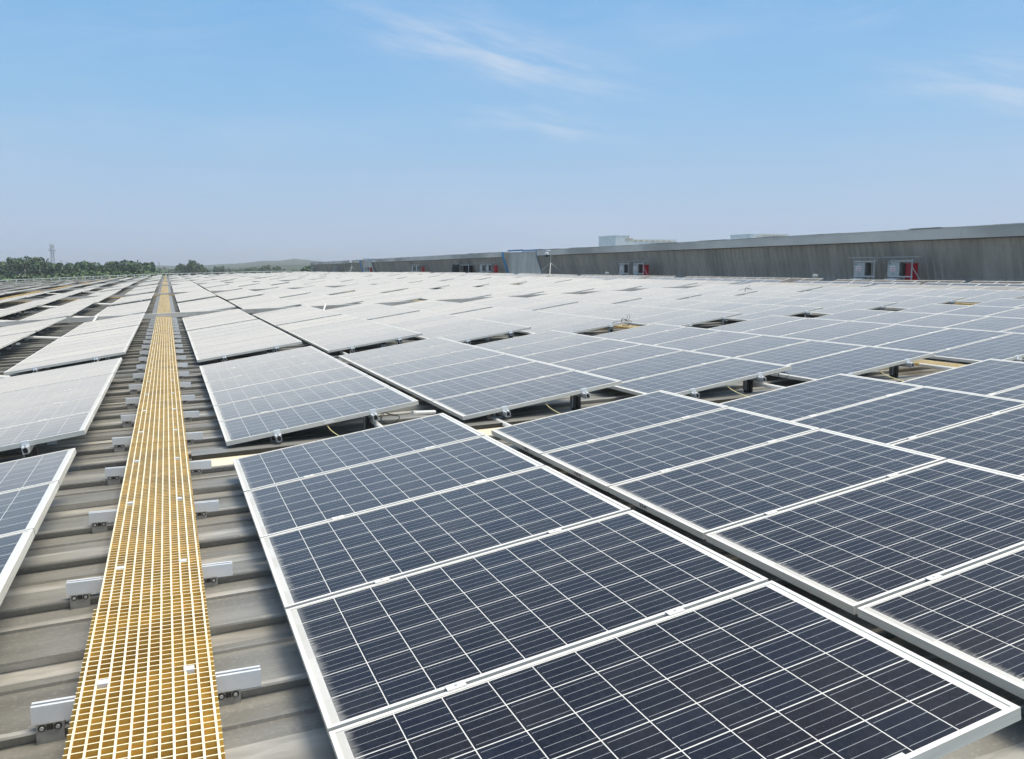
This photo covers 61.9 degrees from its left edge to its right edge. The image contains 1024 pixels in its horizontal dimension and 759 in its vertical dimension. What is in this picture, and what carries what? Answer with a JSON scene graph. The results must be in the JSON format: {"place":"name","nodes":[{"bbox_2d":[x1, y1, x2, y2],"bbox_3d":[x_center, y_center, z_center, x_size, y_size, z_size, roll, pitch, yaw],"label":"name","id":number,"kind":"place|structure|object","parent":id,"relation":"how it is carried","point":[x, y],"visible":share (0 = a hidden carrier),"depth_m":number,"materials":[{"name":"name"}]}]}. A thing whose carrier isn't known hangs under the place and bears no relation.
{"place":"outdoors","nodes":[
{"label":"outdoors","id":0,"kind":"place"},
{"bbox_2d":[62,264,310,269],"bbox_3d":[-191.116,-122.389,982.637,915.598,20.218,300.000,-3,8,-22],"label":"hills","id":1,"kind":"structure","parent":0,"point":[288,266],"depth_m":868.36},
{"bbox_2d":[155,259,329,268],"bbox_3d":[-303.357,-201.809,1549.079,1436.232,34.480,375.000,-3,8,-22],"label":"mountains","id":2,"kind":"structure","parent":0,"point":[292,262],"depth_m":1396.92,"materials":[{"name":"grey"}]},
{"bbox_2d":[0,0,1023,265],"label":"sky","id":3,"kind":"structure","parent":0,"point":[166,132],"materials":[{"name":"blue"}]},
{"bbox_2d":[598,235,676,246],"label":"distant building","id":4,"kind":"structure","parent":0,"point":[614,240],"depth_m":725.90,"materials":[{"name":"concrete"}]},
{"bbox_2d":[730,233,788,238],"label":"distant building","id":5,"kind":"structure","parent":0,"point":[746,236],"depth_m":775.21,"materials":[{"name":"concrete"}]},
{"label":"ground","id":6,"kind":"structure","parent":0,"visible":0},
{"bbox_2d":[0,257,28,279],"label":"tree","id":7,"kind":"object","parent":6,"relation":"on","point":[10,271],"visible":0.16,"depth_m":208.73,"materials":[{"name":"green plant"}]},
{"bbox_2d":[13,256,50,278],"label":"tree","id":8,"kind":"object","parent":6,"relation":"on","point":[33,266],"visible":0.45,"depth_m":207.75,"materials":[{"name":"green plant"}]},
{"bbox_2d":[63,260,99,277],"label":"tree","id":9,"kind":"object","parent":6,"relation":"on","point":[84,266],"visible":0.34,"depth_m":212.11,"materials":[{"name":"green plant"}]},
{"bbox_2d":[0,269,169,281],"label":"undergrowth","id":10,"kind":"object","parent":6,"relation":"on","point":[56,277],"visible":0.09,"depth_m":184.07,"materials":[{"name":"green plant"}]},
{"bbox_2d":[111,259,144,275],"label":"tree","id":11,"kind":"object","parent":6,"relation":"on","point":[131,266],"visible":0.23,"depth_m":215.77,"materials":[{"name":"green plant"}]},
{"bbox_2d":[178,260,207,275],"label":"tree","id":12,"kind":"object","parent":6,"relation":"on","point":[193,267],"visible":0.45,"depth_m":296.73,"materials":[{"name":"green plant"}]},
{"bbox_2d":[155,267,300,275],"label":"distant wood","id":13,"kind":"object","parent":6,"relation":"on","point":[164,271],"visible":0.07,"depth_m":540.83,"materials":[{"name":"green plant"}]},
{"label":"factory building","id":14,"kind":"object","parent":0,"visible":0},
{"bbox_2d":[0,275,1023,758],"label":"roof","id":15,"kind":"structure","parent":14,"relation":"on","point":[44,631],"depth_m":4.29,"materials":[{"name":"metal"}]},
{"bbox_2d":[0,331,35,352],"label":"solar array","id":16,"kind":"object","parent":15,"relation":"on","point":[7,340],"visible":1,"depth_m":17.24,"materials":[{"name":"white glass"}]},
{"bbox_2d":[0,306,36,319],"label":"solar array","id":17,"kind":"object","parent":15,"relation":"on","point":[5,313],"visible":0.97,"depth_m":30.67,"materials":[{"name":"white glass"}]},
{"bbox_2d":[0,317,65,344],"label":"solar array","id":18,"kind":"object","parent":15,"relation":"on","point":[37,326],"visible":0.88,"depth_m":21.37,"materials":[{"name":"white glass"}]},
{"bbox_2d":[0,295,68,310],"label":"solar array","id":19,"kind":"object","parent":15,"relation":"on","point":[42,302],"visible":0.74,"depth_m":38.62,"materials":[{"name":"white glass"}]},
{"bbox_2d":[0,448,75,605],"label":"solar array","id":20,"kind":"object","parent":15,"relation":"on","point":[29,487],"visible":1,"depth_m":4.63,"materials":[{"name":"blue glass"}]},
{"bbox_2d":[19,302,94,324],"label":"solar array","id":21,"kind":"object","parent":15,"relation":"on","point":[63,311],"visible":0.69,"depth_m":29.05,"materials":[{"name":"white glass"}]},
{"bbox_2d":[0,358,121,457],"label":"solar array","id":22,"kind":"object","parent":15,"relation":"on","point":[50,407],"visible":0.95,"depth_m":8.38,"materials":[{"name":"grey glass"}]},
{"bbox_2d":[4,325,138,374],"bbox_3d":[-7.951,-0.615,15.943,1.628,0.365,7.184,-3,8,-22],"label":"solar array","id":23,"kind":"object","parent":15,"relation":"on","point":[100,345],"visible":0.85,"depth_m":14.59,"materials":[{"name":"white glass"}]},
{"bbox_2d":[62,294,111,308],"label":"solar array","id":24,"kind":"object","parent":15,"relation":"on","point":[97,299],"visible":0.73,"depth_m":39.77,"materials":[{"name":"white glass"}]},
{"bbox_2d":[62,313,144,336],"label":"solar array","id":25,"kind":"object","parent":15,"relation":"on","point":[109,324],"visible":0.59,"depth_m":21.59,"materials":[{"name":"white glass"}]},
{"bbox_2d":[93,300,150,316],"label":"solar array","id":26,"kind":"object","parent":15,"relation":"on","point":[133,308],"visible":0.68,"depth_m":29.80,"materials":[{"name":"white glass"}]},
{"bbox_2d":[110,293,153,304],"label":"solar array","id":27,"kind":"object","parent":15,"relation":"on","point":[134,298],"visible":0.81,"depth_m":39.54,"materials":[{"name":"white glass"}]},
{"bbox_2d":[30,592,260,758],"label":"walkway section","id":28,"kind":"object","parent":15,"relation":"on","point":[152,684],"visible":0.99,"depth_m":2.90,"materials":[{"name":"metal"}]},
{"bbox_2d":[66,440,232,608],"bbox_3d":[-2.235,0.813,5.375,0.751,0.173,3.640,-3,8,-22],"label":"walkway section","id":29,"kind":"object","parent":15,"relation":"on","point":[154,548],"visible":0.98,"depth_m":4.60,"materials":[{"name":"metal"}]},
{"bbox_2d":[0,271,306,281],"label":"edge railing","id":30,"kind":"object","parent":15,"relation":"attached to","point":[153,274],"visible":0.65,"depth_m":158.21,"materials":[{"name":"metal"}]},
{"bbox_2d":[112,386,202,452],"bbox_3d":[-3.604,0.381,8.742,0.749,0.173,3.640,-3,8,-22],"label":"walkway section","id":31,"kind":"object","parent":15,"relation":"on","point":[160,416],"visible":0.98,"depth_m":8.30,"materials":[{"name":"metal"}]},
{"bbox_2d":[129,358,190,394],"bbox_3d":[-4.971,-0.050,12.109,0.752,0.173,3.640,-3,8,-22],"label":"walkway section","id":32,"kind":"object","parent":15,"relation":"on","point":[162,372],"visible":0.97,"depth_m":11.87,"materials":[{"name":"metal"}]},
{"bbox_2d":[143,329,180,344],"bbox_3d":[-7.700,-0.914,18.846,0.754,0.173,3.640,-3,8,-22],"label":"walkway section","id":33,"kind":"object","parent":15,"relation":"on","point":[164,334],"visible":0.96,"depth_m":18.75,"materials":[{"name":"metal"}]},
{"bbox_2d":[139,340,185,364],"bbox_3d":[-6.337,-0.482,15.477,0.756,0.173,3.640,-3,8,-22],"label":"walkway section","id":34,"kind":"object","parent":15,"relation":"on","point":[164,349],"visible":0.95,"depth_m":15.29,"materials":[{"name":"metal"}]},
{"bbox_2d":[147,321,178,331],"bbox_3d":[-9.066,-1.345,22.214,0.747,0.173,3.640,-3,8,-22],"label":"walkway section","id":35,"kind":"object","parent":15,"relation":"on","point":[164,325],"visible":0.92,"depth_m":22.17,"materials":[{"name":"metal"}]},
{"bbox_2d":[0,274,341,288],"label":"cable trough","id":36,"kind":"object","parent":15,"relation":"on","point":[102,283],"visible":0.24,"depth_m":86.99,"materials":[{"name":"metal"}]},
{"bbox_2d":[175,290,216,301],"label":"solar array","id":37,"kind":"object","parent":15,"relation":"on","point":[189,296],"visible":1,"depth_m":40.76,"materials":[{"name":"white glass"}]},
{"bbox_2d":[0,275,393,292],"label":"cable trough","id":38,"kind":"object","parent":15,"relation":"on","point":[114,286],"visible":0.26,"depth_m":66.58,"materials":[{"name":"metal"}]},
{"bbox_2d":[177,297,235,311],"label":"solar array","id":39,"kind":"object","parent":15,"relation":"on","point":[213,304],"visible":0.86,"depth_m":30.63,"materials":[{"name":"white glass"}]},
{"bbox_2d":[182,309,256,330],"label":"solar array","id":40,"kind":"object","parent":15,"relation":"on","point":[197,322],"visible":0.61,"depth_m":22.62,"materials":[{"name":"white glass"}]},
{"bbox_2d":[214,289,264,299],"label":"solar array","id":41,"kind":"object","parent":15,"relation":"on","point":[234,294],"visible":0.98,"depth_m":41.55,"materials":[{"name":"white glass"}]},
{"bbox_2d":[0,279,481,301],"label":"cable trough","id":42,"kind":"object","parent":15,"relation":"on","point":[82,297],"visible":0.22,"depth_m":46.46,"materials":[{"name":"metal"}]},
{"bbox_2d":[187,319,301,361],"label":"solar array","id":43,"kind":"object","parent":15,"relation":"on","point":[223,342],"visible":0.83,"depth_m":15.70,"materials":[{"name":"white glass"}]},
{"bbox_2d":[228,295,300,308],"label":"solar array","id":44,"kind":"object","parent":15,"relation":"on","point":[263,301],"visible":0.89,"depth_m":31.54,"materials":[{"name":"white glass"}]},
{"bbox_2d":[256,287,310,297],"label":"solar array","id":45,"kind":"object","parent":15,"relation":"on","point":[280,292],"visible":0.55,"depth_m":42.46,"materials":[{"name":"white glass"}]},
{"bbox_2d":[252,305,340,326],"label":"solar array","id":46,"kind":"object","parent":15,"relation":"on","point":[275,318],"visible":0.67,"depth_m":23.35,"materials":[{"name":"white glass"}]},
{"bbox_2d":[199,346,418,445],"bbox_3d":[-2.701,0.049,10.023,1.628,0.362,6.172,-3,8,-22],"label":"solar array","id":47,"kind":"object","parent":15,"relation":"on","point":[275,395],"visible":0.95,"depth_m":8.73,"materials":[{"name":"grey glass"}]},
{"bbox_2d":[282,293,362,305],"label":"solar array","id":48,"kind":"object","parent":15,"relation":"on","point":[314,299],"visible":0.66,"depth_m":32.11,"materials":[{"name":"white glass"}]},
{"bbox_2d":[294,286,354,294],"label":"solar array","id":49,"kind":"object","parent":15,"relation":"on","point":[323,290],"visible":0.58,"depth_m":43.20,"materials":[{"name":"white glass"}]},
{"bbox_2d":[310,260,363,271],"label":"roof monitor","id":50,"kind":"object","parent":15,"relation":"on","point":[343,266],"visible":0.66,"depth_m":143.99,"materials":[{"name":"metal"}]},
{"bbox_2d":[277,314,422,352],"bbox_3d":[-3.607,-0.997,17.656,1.628,0.356,7.184,-3,8,-22],"label":"solar array","id":51,"kind":"object","parent":15,"relation":"on","point":[337,333],"visible":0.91,"depth_m":16.53,"materials":[{"name":"grey glass"}]},
{"bbox_2d":[0,284,741,326],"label":"cable trough","id":52,"kind":"object","parent":15,"relation":"on","point":[146,316],"visible":0.3,"depth_m":26.83,"materials":[{"name":"metal"}]},
{"bbox_2d":[335,284,408,292],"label":"solar array","id":53,"kind":"object","parent":15,"relation":"on","point":[371,288],"visible":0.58,"depth_m":44.31,"materials":[{"name":"white glass"}]},
{"bbox_2d":[327,303,419,319],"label":"solar array","id":54,"kind":"object","parent":15,"relation":"on","point":[368,311],"visible":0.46,"depth_m":24.14,"materials":[{"name":"white glass"}]},
{"bbox_2d":[332,290,421,303],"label":"solar array","id":55,"kind":"object","parent":15,"relation":"on","point":[369,297],"visible":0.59,"depth_m":32.59,"materials":[{"name":"white glass"}]},
{"bbox_2d":[375,282,449,289],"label":"solar array","id":56,"kind":"object","parent":15,"relation":"on","point":[413,285],"visible":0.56,"depth_m":45.12,"materials":[{"name":"white glass"}]},
{"bbox_2d":[386,288,491,299],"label":"solar array","id":57,"kind":"object","parent":15,"relation":"on","point":[428,294],"visible":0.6,"depth_m":33.73,"materials":[{"name":"white glass"}]},
{"bbox_2d":[371,252,510,272],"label":"roof monitor","id":58,"kind":"object","parent":15,"relation":"on","point":[439,263],"visible":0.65,"depth_m":89.59,"materials":[{"name":"metal"}]},
{"bbox_2d":[395,300,492,314],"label":"solar array","id":59,"kind":"object","parent":15,"relation":"on","point":[446,307],"visible":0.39,"depth_m":24.88,"materials":[{"name":"white glass"}]},
{"bbox_2d":[369,311,530,343],"bbox_3d":[-1.719,-1.156,18.402,1.628,0.343,7.184,-3,8,-22],"label":"solar array","id":60,"kind":"object","parent":15,"relation":"on","point":[429,325],"visible":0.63,"depth_m":17.28,"materials":[{"name":"grey glass"}]},
{"bbox_2d":[414,281,487,287],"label":"solar array","id":61,"kind":"object","parent":15,"relation":"on","point":[451,284],"visible":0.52,"depth_m":45.35,"materials":[{"name":"white glass"}]},
{"bbox_2d":[338,337,621,419],"bbox_3d":[-0.813,-0.118,10.767,1.628,0.375,6.172,-3,8,-22],"label":"solar array","id":62,"kind":"object","parent":15,"relation":"on","point":[463,381],"visible":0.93,"depth_m":9.54,"materials":[{"name":"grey glass"}]},
{"bbox_2d":[446,279,526,285],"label":"solar array","id":63,"kind":"object","parent":15,"relation":"on","point":[490,282],"visible":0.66,"depth_m":46.55,"materials":[{"name":"grey glass"}]},
{"bbox_2d":[435,286,543,296],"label":"solar array","id":64,"kind":"object","parent":15,"relation":"on","point":[494,292],"visible":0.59,"depth_m":34.15,"materials":[{"name":"grey glass"}]},
{"bbox_2d":[463,296,577,310],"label":"solar array","id":65,"kind":"object","parent":15,"relation":"on","point":[533,304],"visible":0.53,"depth_m":25.83,"materials":[{"name":"grey glass"}]},
{"bbox_2d":[502,249,541,273],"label":"recessed wall","id":66,"kind":"structure","parent":15,"relation":"on","point":[523,262],"depth_m":70.25,"materials":[{"name":"metal"}]},
{"bbox_2d":[482,277,571,283],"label":"solar array","id":67,"kind":"object","parent":15,"relation":"on","point":[529,280],"visible":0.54,"depth_m":47.17,"materials":[{"name":"grey glass"}]},
{"bbox_2d":[482,284,593,294],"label":"solar array","id":68,"kind":"object","parent":15,"relation":"on","point":[549,289],"visible":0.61,"depth_m":34.85,"materials":[{"name":"grey glass"}]},
{"bbox_2d":[454,307,629,333],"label":"solar array","id":69,"kind":"object","parent":15,"relation":"on","point":[538,321],"visible":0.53,"depth_m":18.06,"materials":[{"name":"grey glass"}]},
{"bbox_2d":[191,373,933,466],"bbox_3d":[9.484,-0.307,11.470,25.880,0.755,0.555,-3,8,-22],"label":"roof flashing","id":70,"kind":"object","parent":15,"relation":"on","point":[221,456],"visible":0.17,"depth_m":7.19,"materials":[{"name":"metal"}]},
{"bbox_2d":[520,282,641,291],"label":"solar array","id":71,"kind":"object","parent":15,"relation":"on","point":[599,287],"visible":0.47,"depth_m":35.47,"materials":[{"name":"grey glass"}]},
{"bbox_2d":[528,293,641,303],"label":"solar array","id":72,"kind":"object","parent":15,"relation":"on","point":[589,298],"visible":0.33,"depth_m":26.68,"materials":[{"name":"grey glass"}]},
{"bbox_2d":[551,275,641,279],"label":"solar array","id":73,"kind":"object","parent":15,"relation":"on","point":[606,277],"visible":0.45,"depth_m":49.00,"materials":[{"name":"grey glass"}]},
{"bbox_2d":[232,413,1020,758],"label":"solar array","id":74,"kind":"object","parent":15,"relation":"on","point":[448,587],"visible":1,"depth_m":2.98,"materials":[{"name":"blue glass"}]},
{"bbox_2d":[565,280,697,288],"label":"solar array","id":75,"kind":"object","parent":15,"relation":"on","point":[647,284],"visible":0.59,"depth_m":36.51,"materials":[{"name":"grey glass"}]},
{"bbox_2d":[474,330,791,397],"bbox_3d":[1.075,-0.278,11.512,1.628,0.364,6.172,-3,8,-22],"label":"solar array","id":76,"kind":"object","parent":15,"relation":"on","point":[637,369],"visible":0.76,"depth_m":10.33,"materials":[{"name":"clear glass"}]},
{"bbox_2d":[536,302,741,326],"bbox_3d":[2.539,-1.535,20.080,1.628,0.348,7.184,-3,8,-22],"label":"solar array","id":77,"kind":"object","parent":15,"relation":"on","point":[643,315],"visible":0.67,"depth_m":19.08,"materials":[{"name":"grey glass"}]},
{"bbox_2d":[584,290,701,300],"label":"solar array","id":78,"kind":"object","parent":15,"relation":"on","point":[661,295],"visible":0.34,"depth_m":27.46,"materials":[{"name":"grey glass"}]},
{"bbox_2d":[350,291,965,367],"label":"yellow walkway","id":79,"kind":"structure","parent":15,"relation":"on","point":[917,362],"depth_m":10.43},
{"bbox_2d":[612,278,740,285],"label":"solar array","id":80,"kind":"object","parent":15,"relation":"on","point":[702,282],"visible":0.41,"depth_m":36.95,"materials":[{"name":"grey glass"}]},
{"bbox_2d":[637,287,756,296],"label":"solar array","id":81,"kind":"object","parent":15,"relation":"on","point":[703,291],"visible":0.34,"depth_m":28.19,"materials":[{"name":"grey glass"}]},
{"bbox_2d":[649,277,782,283],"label":"solar array","id":82,"kind":"object","parent":15,"relation":"on","point":[745,281],"visible":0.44,"depth_m":38.24,"materials":[{"name":"grey glass"}]},
{"bbox_2d":[618,298,822,321],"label":"solar array","id":83,"kind":"object","parent":15,"relation":"on","point":[749,311],"visible":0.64,"depth_m":19.69,"materials":[{"name":"grey glass"}]},
{"bbox_2d":[684,276,822,282],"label":"solar array","id":84,"kind":"object","parent":15,"relation":"on","point":[788,280],"visible":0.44,"depth_m":38.20,"materials":[{"name":"grey glass"}]},
{"bbox_2d":[690,284,822,293],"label":"solar array","id":85,"kind":"object","parent":15,"relation":"on","point":[758,288],"visible":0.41,"depth_m":29.09,"materials":[{"name":"grey glass"}]},
{"bbox_2d":[491,390,1023,698],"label":"solar array","id":86,"kind":"object","parent":15,"relation":"on","point":[924,551],"visible":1,"depth_m":4.36,"materials":[{"name":"blue glass"}]},
{"bbox_2d":[595,323,934,381],"bbox_3d":[2.958,-0.441,12.255,1.628,0.366,6.172,-3,8,-22],"label":"solar array","id":87,"kind":"object","parent":15,"relation":"on","point":[807,360],"visible":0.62,"depth_m":11.10,"materials":[{"name":"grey glass"}]},
{"bbox_2d":[537,223,1023,282],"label":"roof monitor","id":88,"kind":"object","parent":15,"relation":"on","point":[994,252],"visible":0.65,"depth_m":37.82,"materials":[{"name":"metal"}]},
{"bbox_2d":[681,294,896,315],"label":"solar array","id":89,"kind":"object","parent":15,"relation":"on","point":[832,306],"visible":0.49,"depth_m":20.49,"materials":[{"name":"grey glass"}]},
{"bbox_2d":[742,282,872,291],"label":"solar array","id":90,"kind":"object","parent":15,"relation":"on","point":[824,285],"visible":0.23,"depth_m":29.97,"materials":[{"name":"grey glass"}]},
{"bbox_2d":[740,291,964,309],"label":"solar array","id":91,"kind":"object","parent":15,"relation":"on","point":[906,301],"visible":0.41,"depth_m":21.23,"materials":[{"name":"grey glass"}]},
{"bbox_2d":[793,281,920,286],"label":"solar array","id":92,"kind":"object","parent":15,"relation":"on","point":[878,283],"visible":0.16,"depth_m":30.74,"materials":[{"name":"grey glass"}]},
{"bbox_2d":[709,315,1023,362],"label":"solar array","id":93,"kind":"object","parent":15,"relation":"on","point":[962,345],"visible":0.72,"depth_m":12.47,"materials":[{"name":"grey glass"}]},
{"bbox_2d":[853,257,883,279],"bbox_3d":[14.290,-4.240,34.552,0.520,1.390,1.407,-3,8,-22],"label":"canopy frame","id":94,"kind":"object","parent":15,"relation":"on","point":[857,260],"visible":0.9,"depth_m":34.16,"materials":[{"name":"metal"}]},
{"bbox_2d":[851,263,870,279],"bbox_3d":[14.197,-4.324,34.734,0.470,0.850,0.668,-3,8,-22],"label":"inverter cabinet","id":95,"kind":"object","parent":94,"relation":"attached to","point":[862,269],"visible":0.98,"depth_m":34.61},
{"bbox_2d":[720,374,1023,476],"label":"solar array","id":96,"kind":"object","parent":15,"relation":"on","point":[985,431],"visible":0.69,"depth_m":6.64,"materials":[{"name":"blue glass"}]},
{"bbox_2d":[835,279,965,284],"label":"solar array","id":97,"kind":"object","parent":15,"relation":"on","point":[924,281],"visible":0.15,"depth_m":31.43,"materials":[{"name":"grey glass"}]},
{"bbox_2d":[888,256,921,279],"bbox_3d":[15.033,-4.008,32.728,0.525,1.390,1.632,-3,8,-22],"label":"canopy frame","id":98,"kind":"object","parent":15,"relation":"on","point":[894,260],"visible":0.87,"depth_m":32.33,"materials":[{"name":"metal"}]},
{"bbox_2d":[884,262,905,279],"bbox_3d":[14.858,-4.117,33.105,0.470,0.850,0.668,-3,8,-22],"label":"inverter cabinet","id":99,"kind":"object","parent":98,"relation":"attached to","point":[896,268],"visible":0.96,"depth_m":33.00,"materials":[{"name":"metal"}]},
{"bbox_2d":[805,287,1023,302],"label":"solar array","id":100,"kind":"object","parent":15,"relation":"on","point":[976,296],"visible":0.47,"depth_m":22.34,"materials":[{"name":"grey glass"}]},
{"bbox_2d":[816,309,1023,332],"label":"solar array","id":101,"kind":"object","parent":15,"relation":"on","point":[1002,324],"visible":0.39,"depth_m":14.63,"materials":[{"name":"grey glass"}]},
{"bbox_2d":[869,284,1023,298],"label":"solar array","id":102,"kind":"object","parent":15,"relation":"on","point":[1011,288],"visible":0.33,"depth_m":24.63,"materials":[{"name":"grey glass"}]},
{"bbox_2d":[901,359,1023,400],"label":"solar array","id":103,"kind":"object","parent":15,"relation":"on","point":[998,378],"visible":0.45,"depth_m":8.39,"materials":[{"name":"blue glass"}]},
{"bbox_2d":[901,304,1023,317],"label":"solar array","id":104,"kind":"object","parent":15,"relation":"on","point":[999,311],"visible":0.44,"depth_m":16.37,"materials":[{"name":"grey glass"}]},
{"bbox_2d":[923,283,1023,286],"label":"solar array","id":105,"kind":"object","parent":15,"relation":"on","point":[980,284],"visible":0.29,"depth_m":26.48,"materials":[{"name":"grey glass"}]},
{"bbox_2d":[973,298,1023,306],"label":"solar array","id":106,"kind":"object","parent":15,"relation":"on","point":[1003,302],"visible":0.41,"depth_m":17.92,"materials":[{"name":"grey glass"}]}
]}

